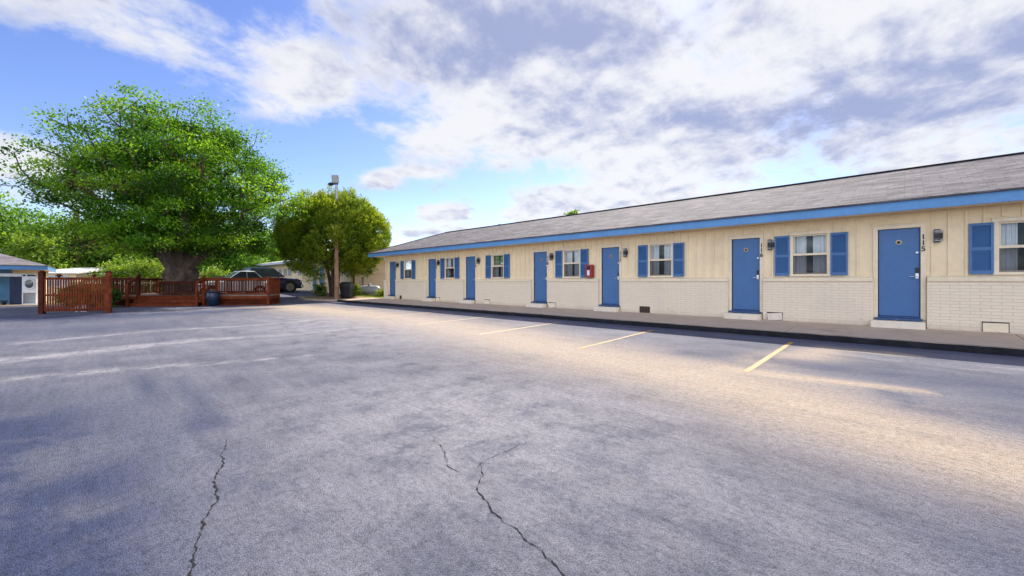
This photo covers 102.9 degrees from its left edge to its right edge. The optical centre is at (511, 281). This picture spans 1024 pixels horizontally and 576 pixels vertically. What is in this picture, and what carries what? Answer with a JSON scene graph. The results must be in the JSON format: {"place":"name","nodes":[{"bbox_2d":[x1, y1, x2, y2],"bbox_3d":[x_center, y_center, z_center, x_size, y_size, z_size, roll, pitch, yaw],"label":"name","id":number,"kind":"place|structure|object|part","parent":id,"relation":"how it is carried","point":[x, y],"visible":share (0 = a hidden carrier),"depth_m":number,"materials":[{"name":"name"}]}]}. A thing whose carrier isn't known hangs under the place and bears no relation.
{"place":"outdoors","nodes":[
{"label":"outdoors","id":0,"kind":"place"},
{"bbox_2d":[0,303,46,305],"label":"porch slab","id":1,"kind":"structure","parent":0,"point":[18,304],"depth_m":21.56,"materials":[{"name":"concrete"}]},
{"bbox_2d":[10,277,21,304],"bbox_3d":[-26.401,0.475,21.732,0.615,1.470,0.408,0,0,44],"label":"door frame","id":2,"kind":"object","parent":1,"relation":"on","point":[15,290],"visible":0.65,"depth_m":21.52,"materials":[{"name":"blue wood"}]},
{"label":"door","id":3,"kind":"part","parent":2,"relation":"part of","materials":[{"name":"blue wood"}]},
{"bbox_2d":[22,274,36,303],"bbox_3d":[-26.029,0.395,22.024,0.786,1.630,0.503,0,0,44],"label":"laundry dryer","id":4,"kind":"object","parent":1,"relation":"on","point":[29,288],"visible":0.93,"depth_m":21.86,"materials":[{"name":"white metal"}]},
{"bbox_2d":[304,294,381,298],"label":"dirt island","id":5,"kind":"structure","parent":0,"point":[327,297],"depth_m":27.61,"materials":[{"name":"brown soil"}]},
{"bbox_2d":[311,282,326,295],"bbox_3d":[-13.356,0.601,28.361,1.111,1.329,0.994,0,0,-37],"label":"shrub","id":6,"kind":"object","parent":5,"relation":"on","point":[319,290],"visible":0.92,"depth_m":28.28,"materials":[{"name":"green plant"}]},
{"bbox_2d":[268,184,392,295],"bbox_3d":[-12.689,-2.824,29.226,7.910,7.924,8.548,0,0,44],"label":"round tree","id":7,"kind":"object","parent":5,"relation":"on","point":[361,222],"visible":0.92,"depth_m":27.03,"materials":[{"name":"green plant"}]},
{"bbox_2d":[328,175,339,298],"bbox_3d":[-11.563,-2.840,26.464,0.677,8.157,0.371,0,0,-8],"label":"light pole","id":8,"kind":"object","parent":5,"relation":"on","point":[335,180],"visible":0.87,"depth_m":26.42,"materials":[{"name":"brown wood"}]},
{"bbox_2d":[339,282,353,297],"bbox_3d":[-11.099,0.550,27.404,0.720,1.040,0.720,0,0,0],"label":"trash bin","id":9,"kind":"object","parent":5,"relation":"on","point":[346,289],"visible":1,"depth_m":27.10,"materials":[{"name":"grey plastic"}]},
{"bbox_2d":[353,282,362,295],"bbox_3d":[-11.521,0.648,29.834,1.497,1.224,1.402,0,0,17],"label":"shrub","id":10,"kind":"object","parent":5,"relation":"on","point":[356,291],"visible":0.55,"depth_m":29.72,"materials":[{"name":"green plant"}]},
{"bbox_2d":[360,284,379,294],"bbox_3d":[-10.581,0.601,30.382,1.740,0.900,0.610,0,0,16],"label":"propane tank","id":11,"kind":"object","parent":5,"relation":"on","point":[369,289],"visible":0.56,"depth_m":30.12,"materials":[{"name":"silver metal"}]},
{"bbox_2d":[375,288,383,296],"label":"shrub","id":12,"kind":"object","parent":5,"relation":"on","point":[380,292],"visible":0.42,"depth_m":29.49,"materials":[{"name":"green plant"}]},
{"bbox_2d":[353,294,383,297],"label":"grass","id":13,"kind":"structure","parent":0,"point":[366,295],"depth_m":29.35,"materials":[{"name":"green plant"}]},
{"bbox_2d":[0,290,1023,575],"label":"parking lot","id":14,"kind":"structure","parent":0,"point":[290,434],"depth_m":3.03,"materials":[{"name":"grey asphalt"}]},
{"bbox_2d":[54,283,85,307],"bbox_3d":[-20.563,0.671,19.234,1.436,1.211,1.487,0,0,44],"label":"shrub","id":15,"kind":"object","parent":14,"relation":"on","point":[67,296],"visible":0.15,"depth_m":18.95,"materials":[{"name":"green plant"}]},
{"bbox_2d":[37,270,112,313],"bbox_3d":[-16.955,0.417,15.861,2.270,1.685,0.190,0,0,-15],"label":"slatted fence","id":16,"kind":"object","parent":14,"relation":"on","point":[106,294],"visible":0.98,"depth_m":15.82,"materials":[{"name":"brown wood"}]},
{"bbox_2d":[72,282,95,307],"bbox_3d":[-20.007,0.624,19.427,1.350,1.322,1.476,0,0,13],"label":"shrub","id":17,"kind":"object","parent":14,"relation":"on","point":[85,293],"visible":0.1,"depth_m":19.09,"materials":[{"name":"green plant"}]},
{"bbox_2d":[90,283,124,307],"bbox_3d":[-19.392,0.606,19.478,1.599,1.333,1.406,0,0,44],"label":"shrub","id":18,"kind":"object","parent":14,"relation":"on","point":[116,293],"visible":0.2,"depth_m":19.50,"materials":[{"name":"green plant"}]},
{"bbox_2d":[112,274,279,306],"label":"wooden deck","id":19,"kind":"structure","parent":14,"relation":"on","point":[134,298],"depth_m":21.40,"materials":[{"name":"brown wood"}]},
{"bbox_2d":[205,291,220,305],"bbox_3d":[-15.269,0.868,20.839,0.700,0.745,0.700,0,0,44],"label":"planter pot","id":20,"kind":"object","parent":14,"relation":"on","point":[212,298],"visible":0.98,"depth_m":20.62,"materials":[{"name":"ceramic"}]},
{"bbox_2d":[198,271,266,292],"bbox_3d":[-19.883,0.164,29.092,2.300,1.888,4.830,0,0,42],"label":"white car","id":21,"kind":"object","parent":14,"relation":"on","point":[244,274],"visible":0.11,"depth_m":28.93,"materials":[{"name":"paint"}]},
{"bbox_3d":[-19.518,-0.380,29.503,1.767,0.700,2.550,0,0,42],"label":"window glass","id":22,"kind":"part","parent":21,"relation":"part of","materials":[{"name":"black glass"}]},
{"bbox_2d":[212,268,302,292],"bbox_3d":[-20.327,-0.080,32.815,2.400,2.074,6.080,0,0,42],"label":"car","id":23,"kind":"object","parent":14,"relation":"on","point":[289,285],"visible":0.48,"depth_m":33.11,"materials":[{"name":"black metal"}]},
{"bbox_3d":[-20.144,-0.717,33.020,1.860,0.700,2.650,0,0,42],"label":"window glass","id":24,"kind":"part","parent":23,"relation":"part of","materials":[{"name":"black glass"}]},
{"bbox_2d":[298,295,340,300],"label":"island kerb","id":25,"kind":"structure","parent":14,"relation":"on","point":[303,298],"depth_m":25.61,"materials":[{"name":"concrete"}]},
{"bbox_2d":[337,300,1023,356],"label":"kerb","id":26,"kind":"structure","parent":14,"relation":"on","point":[993,350],"depth_m":9.13,"materials":[{"name":"grey concrete"}]},
{"bbox_2d":[0,0,1023,271],"label":"sky","id":27,"kind":"structure","parent":0,"point":[447,115],"materials":[{"name":"blue"}]},
{"bbox_2d":[341,298,1023,348],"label":"sidewalk","id":28,"kind":"structure","parent":0,"point":[998,340],"depth_m":10.07,"materials":[{"name":"concrete"}]},
{"label":"ground","id":29,"kind":"structure","parent":0,"visible":0},
{"bbox_2d":[0,189,44,259],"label":"leafy tree","id":30,"kind":"object","parent":29,"relation":"on","point":[6,213],"visible":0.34,"depth_m":44.39,"materials":[{"name":"green plant"}]},
{"bbox_2d":[0,204,75,255],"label":"leafy tree","id":31,"kind":"object","parent":29,"relation":"on","point":[40,213],"visible":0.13,"depth_m":46.63,"materials":[{"name":"green plant"}]},
{"bbox_2d":[0,222,108,273],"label":"leafy tree","id":32,"kind":"object","parent":29,"relation":"on","point":[36,252],"visible":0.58,"depth_m":42.57,"materials":[{"name":"green plant"}]},
{"bbox_2d":[48,267,101,293],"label":"outbuilding","id":33,"kind":"structure","parent":29,"relation":"on","point":[74,272],"depth_m":39.50,"materials":[{"name":"beige paint"}]},
{"bbox_2d":[48,275,69,286],"bbox_3d":[-43.482,-0.065,38.771,2.448,1.110,0.056,0,0,-12],"label":"window","id":34,"kind":"structure","parent":33,"relation":"in","point":[48,275],"depth_m":38.77,"materials":[{"name":"white ceramic"}]},
{"bbox_2d":[66,210,89,266],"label":"utility pole","id":35,"kind":"object","parent":29,"relation":"on","point":[77,257],"visible":0.15,"depth_m":45.07,"materials":[{"name":"brown wood"}]},
{"bbox_2d":[48,238,133,272],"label":"leafy tree","id":36,"kind":"object","parent":29,"relation":"on","point":[93,258],"visible":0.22,"depth_m":45.95,"materials":[{"name":"green plant"}]},
{"bbox_2d":[70,234,153,267],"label":"leafy tree","id":37,"kind":"object","parent":29,"relation":"on","point":[104,260],"visible":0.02,"depth_m":46.96,"materials":[{"name":"green plant"}]},
{"bbox_2d":[105,248,161,277],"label":"leafy tree","id":38,"kind":"object","parent":29,"relation":"on","point":[131,259],"visible":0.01,"depth_m":47.34,"materials":[{"name":"green plant"}]},
{"bbox_2d":[0,80,314,294],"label":"tree","id":39,"kind":"object","parent":29,"relation":"on","point":[180,233],"visible":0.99,"depth_m":19.72,"materials":[{"name":"green plant"}]},
{"bbox_2d":[199,261,230,281],"bbox_3d":[-28.137,-0.379,38.148,4.260,3.344,4.175,0,0,-14],"label":"shrub","id":40,"kind":"object","parent":29,"relation":"on","point":[209,273],"visible":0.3,"depth_m":37.44,"materials":[{"name":"green plant"}]},
{"bbox_2d":[196,223,276,274],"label":"leafy tree","id":41,"kind":"object","parent":29,"relation":"on","point":[237,264],"visible":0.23,"depth_m":44.70,"materials":[{"name":"green plant"}]},
{"bbox_2d":[211,226,279,267],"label":"leafy tree","id":42,"kind":"object","parent":29,"relation":"on","point":[274,258],"visible":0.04,"depth_m":52.01,"materials":[{"name":"green plant"}]},
{"bbox_2d":[258,222,290,261],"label":"leafy tree","id":43,"kind":"object","parent":29,"relation":"on","point":[270,240],"visible":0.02,"depth_m":56.32,"materials":[{"name":"green plant"}]},
{"bbox_2d":[252,256,384,293],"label":"motel wing","id":44,"kind":"structure","parent":29,"relation":"on","point":[377,278],"depth_m":34.64,"materials":[{"name":"beige paint"}]},
{"bbox_2d":[283,268,286,275],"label":"window","id":45,"kind":"structure","parent":44,"relation":"in","point":[284,269],"depth_m":42.01,"materials":[{"name":"beige paint"}]},
{"bbox_2d":[312,267,317,289],"bbox_3d":[-17.593,-0.323,36.448,1.060,2.180,0.068,0,0,44],"label":"door","id":46,"kind":"structure","parent":44,"relation":"in","point":[316,281],"depth_m":36.50,"materials":[{"name":"blue paint"}]},
{"bbox_2d":[319,266,324,285],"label":"door","id":47,"kind":"structure","parent":44,"relation":"in","point":[323,281],"depth_m":35.26,"materials":[{"name":"blue paint"}]},
{"bbox_2d":[564,209,578,214],"bbox_3d":[3.726,-1.705,25.943,1.714,5.895,1.733,0,0,44],"label":"leafy tree","id":48,"kind":"object","parent":29,"relation":"on","point":[572,212],"visible":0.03,"depth_m":25.81,"materials":[{"name":"green plant"}]},
{"bbox_2d":[367,152,1023,333],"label":"motel building","id":49,"kind":"structure","parent":29,"relation":"on","point":[862,249],"depth_m":11.24,"materials":[{"name":"beige paint"}]},
{"bbox_2d":[388,260,396,295],"bbox_3d":[-7.372,-0.225,25.250,0.940,2.240,0.255,0,0,44],"label":"door","id":50,"kind":"structure","parent":49,"relation":"in","point":[393,268],"depth_m":25.36,"materials":[{"name":"blue paint"}]},
{"bbox_2d":[403,259,412,278],"bbox_3d":[-6.084,-0.714,24.108,0.950,1.238,0.205,0,0,44],"label":"window","id":51,"kind":"structure","parent":49,"relation":"in","point":[407,262],"depth_m":24.26,"materials":[{"name":"beige paint"}]},
{"bbox_2d":[426,257,436,297],"bbox_3d":[-4.367,-0.225,22.359,0.940,2.240,0.255,0,0,44],"label":"door","id":52,"kind":"structure","parent":49,"relation":"in","point":[431,261],"depth_m":22.45,"materials":[{"name":"blue paint"}]},
{"bbox_2d":[444,256,455,278],"bbox_3d":[-3.187,-0.714,21.320,0.950,1.238,0.204,0,0,44],"label":"window","id":53,"kind":"structure","parent":49,"relation":"in","point":[449,271],"depth_m":21.41,"materials":[{"name":"beige paint"}]},
{"bbox_2d":[463,254,476,299],"bbox_3d":[-2.039,-0.225,20.119,0.940,2.240,0.255,0,0,44],"label":"door","id":54,"kind":"structure","parent":49,"relation":"in","point":[471,261],"depth_m":20.17,"materials":[{"name":"blue paint"}]},
{"bbox_2d":[490,252,504,278],"bbox_3d":[-0.608,-0.714,18.838,0.950,1.238,0.204,0,0,44],"label":"window","id":55,"kind":"structure","parent":49,"relation":"in","point":[497,259],"depth_m":18.87,"materials":[{"name":"beige paint"}]},
{"bbox_2d":[531,249,548,303],"bbox_3d":[1.181,-0.225,17.019,0.940,2.240,0.255,0,0,44],"label":"door","id":56,"kind":"structure","parent":49,"relation":"in","point":[540,272],"depth_m":17.07,"materials":[{"name":"blue paint"}]},
{"bbox_2d":[549,253,553,259],"bbox_3d":[1.599,-1.012,16.537,0.160,0.285,0.119,0,0,44],"label":"wall lamp","id":57,"kind":"object","parent":49,"relation":"attached to","point":[551,256],"visible":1,"depth_m":16.50,"materials":[{"name":"metal"}]},
{"bbox_2d":[561,247,581,277],"bbox_3d":[2.375,-0.714,15.967,0.950,1.238,0.204,0,0,44],"label":"window","id":58,"kind":"structure","parent":49,"relation":"in","point":[567,263],"depth_m":16.12,"materials":[{"name":"beige paint"}]},
{"bbox_2d":[585,265,593,276],"bbox_3d":[2.899,-0.395,15.228,0.280,0.470,0.190,0,0,44],"label":"extinguisher cabinet","id":59,"kind":"object","parent":49,"relation":"attached to","point":[589,270],"visible":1,"depth_m":15.15,"materials":[{"name":"red metal"}]},
{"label":"cabinet door","id":60,"kind":"part","parent":59,"relation":"part of","materials":[{"name":"red paint"}]},
{"bbox_2d":[599,244,621,306],"bbox_3d":[3.552,-0.225,14.738,0.940,2.240,0.255,0,0,44],"label":"door","id":61,"kind":"structure","parent":49,"relation":"in","point":[611,274],"depth_m":14.77,"materials":[{"name":"blue paint"}]},
{"bbox_2d":[623,248,627,256],"bbox_3d":[3.969,-1.012,14.256,0.160,0.285,0.119,0,0,44],"label":"wall lamp","id":62,"kind":"object","parent":49,"relation":"attached to","point":[625,252],"visible":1,"depth_m":14.22,"materials":[{"name":"metal"}]},
{"bbox_2d":[646,240,674,276],"bbox_3d":[4.940,-0.714,13.498,0.950,1.238,0.204,0,0,44],"label":"window","id":63,"kind":"structure","parent":49,"relation":"in","point":[653,247],"depth_m":13.51,"materials":[{"name":"beige paint"}]},
{"bbox_2d":[727,233,763,313],"bbox_3d":[6.701,-0.225,11.708,0.940,2.240,0.255,0,0,44],"label":"door","id":64,"kind":"structure","parent":49,"relation":"in","point":[746,255],"depth_m":11.73,"materials":[{"name":"blue paint"}]},
{"bbox_2d":[767,239,774,249],"bbox_3d":[7.118,-1.012,11.226,0.160,0.285,0.119,0,0,44],"label":"wall lamp","id":65,"kind":"object","parent":49,"relation":"attached to","point":[771,244],"visible":1,"depth_m":11.20,"materials":[{"name":"metal"}]},
{"bbox_2d":[788,229,832,275],"bbox_3d":[7.830,-0.714,10.718,0.950,1.238,0.205,0,0,44],"label":"window","id":66,"kind":"structure","parent":49,"relation":"in","point":[821,239],"depth_m":10.70,"materials":[{"name":"beige paint"}]},
{"bbox_2d":[872,222,927,321],"bbox_3d":[8.999,-0.225,9.496,0.940,2.240,0.255,0,0,44],"label":"door","id":67,"kind":"structure","parent":49,"relation":"in","point":[900,248],"depth_m":9.51,"materials":[{"name":"blue paint"}]},
{"bbox_2d":[933,229,942,242],"bbox_3d":[9.417,-1.012,9.014,0.160,0.285,0.119,0,0,44],"label":"wall lamp","id":68,"kind":"object","parent":49,"relation":"attached to","point":[937,235],"visible":1,"depth_m":8.99,"materials":[{"name":"black metal"}]},
{"bbox_2d":[991,215,1023,274],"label":"window","id":69,"kind":"structure","parent":49,"relation":"in","point":[1006,246],"depth_m":8.45,"materials":[{"name":"beige paint"}]},
{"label":"rear lawn","id":70,"kind":"structure","parent":0,"visible":0},
{"bbox_2d":[0,253,55,303],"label":"laundry building","id":71,"kind":"structure","parent":70,"relation":"on","point":[11,264],"depth_m":21.87,"materials":[{"name":"blue paint"}]},
{"bbox_2d":[0,273,21,276],"bbox_3d":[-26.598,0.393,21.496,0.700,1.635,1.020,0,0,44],"label":"beam","id":72,"kind":"structure","parent":71,"relation":"attached to","point":[9,275],"depth_m":21.33,"materials":[{"name":"white wood"}]},
{"bbox_2d":[86,253,148,291],"bbox_3d":[-34.684,-0.570,36.123,4.891,3.924,5.172,0,0,44],"label":"shrub","id":73,"kind":"object","parent":70,"relation":"on","point":[111,267],"visible":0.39,"depth_m":35.49,"materials":[{"name":"green plant"}]},
{"bbox_2d":[115,256,164,293],"bbox_3d":[-32.151,-0.545,36.475,5.776,3.891,4.412,0,0,7],"label":"shrub","id":74,"kind":"object","parent":70,"relation":"on","point":[144,267],"visible":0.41,"depth_m":35.51,"materials":[{"name":"green plant"}]},
{"bbox_2d":[64,280,226,296],"bbox_3d":[-25.736,0.486,28.942,9.675,1.409,0.127,0,0,-16],"label":"picket fence","id":75,"kind":"object","parent":70,"relation":"on","point":[118,283],"visible":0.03,"depth_m":28.43,"materials":[{"name":"brown wood"}]}
]}

